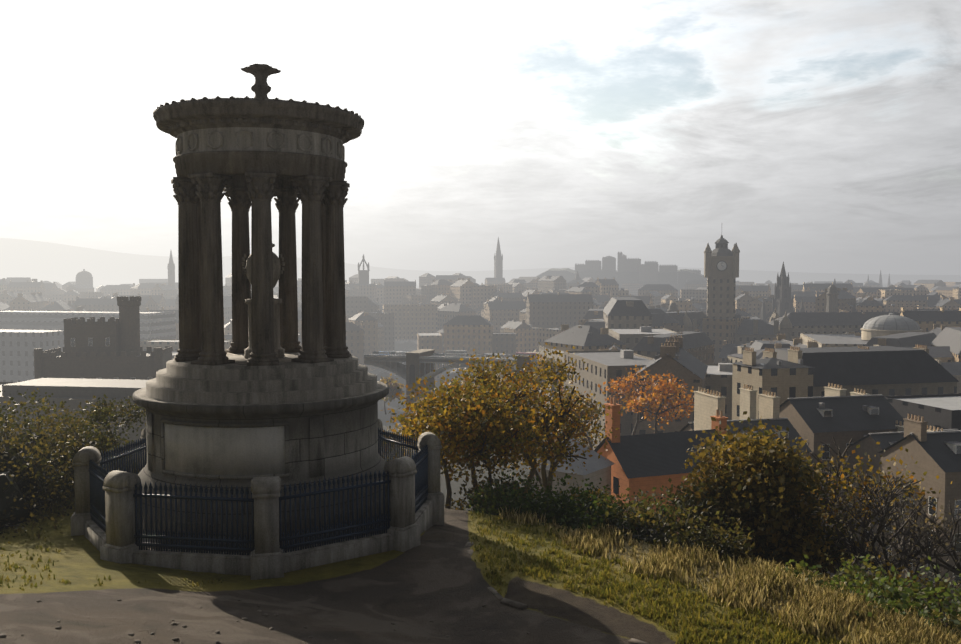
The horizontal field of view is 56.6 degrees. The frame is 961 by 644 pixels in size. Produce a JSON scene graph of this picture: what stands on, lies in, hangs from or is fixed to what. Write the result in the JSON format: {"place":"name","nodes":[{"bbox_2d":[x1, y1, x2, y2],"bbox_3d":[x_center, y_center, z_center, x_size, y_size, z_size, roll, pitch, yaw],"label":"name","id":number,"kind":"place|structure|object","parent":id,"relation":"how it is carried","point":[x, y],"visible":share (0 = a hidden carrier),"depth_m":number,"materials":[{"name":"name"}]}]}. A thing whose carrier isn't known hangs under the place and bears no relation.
{"place":"outdoors","nodes":[
{"label":"outdoors","id":0,"kind":"place"},
{"bbox_2d":[0,238,960,643],"bbox_3d":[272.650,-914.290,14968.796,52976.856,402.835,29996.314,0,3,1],"label":"terrain","id":1,"kind":"structure","parent":0,"point":[440,578],"depth_m":15.78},
{"bbox_2d":[71,419,443,579],"bbox_3d":[-5.066,4.105,21.091,8.340,2.622,8.340,0,3,1],"label":"perimeter fence","id":2,"kind":"object","parent":1,"relation":"on","point":[106,520],"visible":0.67,"depth_m":17.76,"materials":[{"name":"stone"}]},
{"bbox_2d":[133,64,388,552],"bbox_3d":[-5.066,-0.290,20.860,6.700,11.160,6.700,0,3,1],"label":"dugald stewart monument","id":3,"kind":"object","parent":1,"relation":"on","point":[265,394],"visible":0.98,"depth_m":19.13,"materials":[{"name":"stone"}]},
{"bbox_2d":[0,542,648,643],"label":"fallen leaves","id":4,"kind":"object","parent":1,"relation":"on","point":[509,602],"visible":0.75,"depth_m":14.20,"materials":[{"name":"brown plant"}]},
{"bbox_2d":[364,349,538,412],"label":"bridge","id":5,"kind":"structure","parent":1,"relation":"on","point":[423,361],"depth_m":480.54,"materials":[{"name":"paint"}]},
{"bbox_2d":[379,351,389,354],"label":"blue van","id":6,"kind":"object","parent":5,"relation":"on","point":[384,353],"visible":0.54,"depth_m":492.44,"materials":[{"name":"paint"}]},
{"bbox_2d":[395,351,405,355],"bbox_3d":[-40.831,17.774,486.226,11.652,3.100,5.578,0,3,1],"label":"car","id":7,"kind":"object","parent":5,"relation":"on","point":[399,353],"visible":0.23,"depth_m":485.89,"materials":[{"name":"paint"}]},
{"bbox_2d":[445,350,466,357],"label":"bus","id":8,"kind":"object","parent":5,"relation":"on","point":[456,353],"visible":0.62,"depth_m":479.64,"materials":[{"name":"paint"}]},
{"bbox_2d":[484,353,505,358],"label":"white bus","id":9,"kind":"object","parent":5,"relation":"on","point":[500,355],"visible":0.5,"depth_m":472.75,"materials":[{"name":"paint"}]},
{"bbox_2d":[516,352,536,359],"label":"bus","id":10,"kind":"object","parent":5,"relation":"on","point":[522,353],"visible":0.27,"depth_m":464.37,"materials":[{"name":"paint"}]},
{"bbox_2d":[0,342,960,635],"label":"hill vegetation","id":11,"kind":"object","parent":1,"relation":"on","point":[790,532],"depth_m":27.00,"materials":[{"name":"green plant"}]},
{"bbox_2d":[0,273,960,614],"bbox_3d":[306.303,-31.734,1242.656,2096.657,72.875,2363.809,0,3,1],"label":"city buildings","id":12,"kind":"structure","parent":1,"relation":"on","point":[890,393],"depth_m":263.63,"materials":[{"name":"grey stone"}]},
{"bbox_2d":[0,505,960,643],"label":"grass tufts","id":13,"kind":"object","parent":1,"relation":"on","point":[819,612],"visible":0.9,"depth_m":16.93,"materials":[{"name":"green plant"}]},
{"bbox_2d":[34,235,958,379],"bbox_3d":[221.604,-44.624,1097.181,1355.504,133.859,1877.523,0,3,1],"label":"landmark buildings","id":14,"kind":"structure","parent":1,"relation":"on","point":[101,348],"depth_m":401.55,"materials":[{"name":"grey stone"}]},
{"bbox_2d":[0,0,960,274],"label":"sky","id":15,"kind":"structure","parent":0,"point":[810,136],"materials":[{"name":"white"}]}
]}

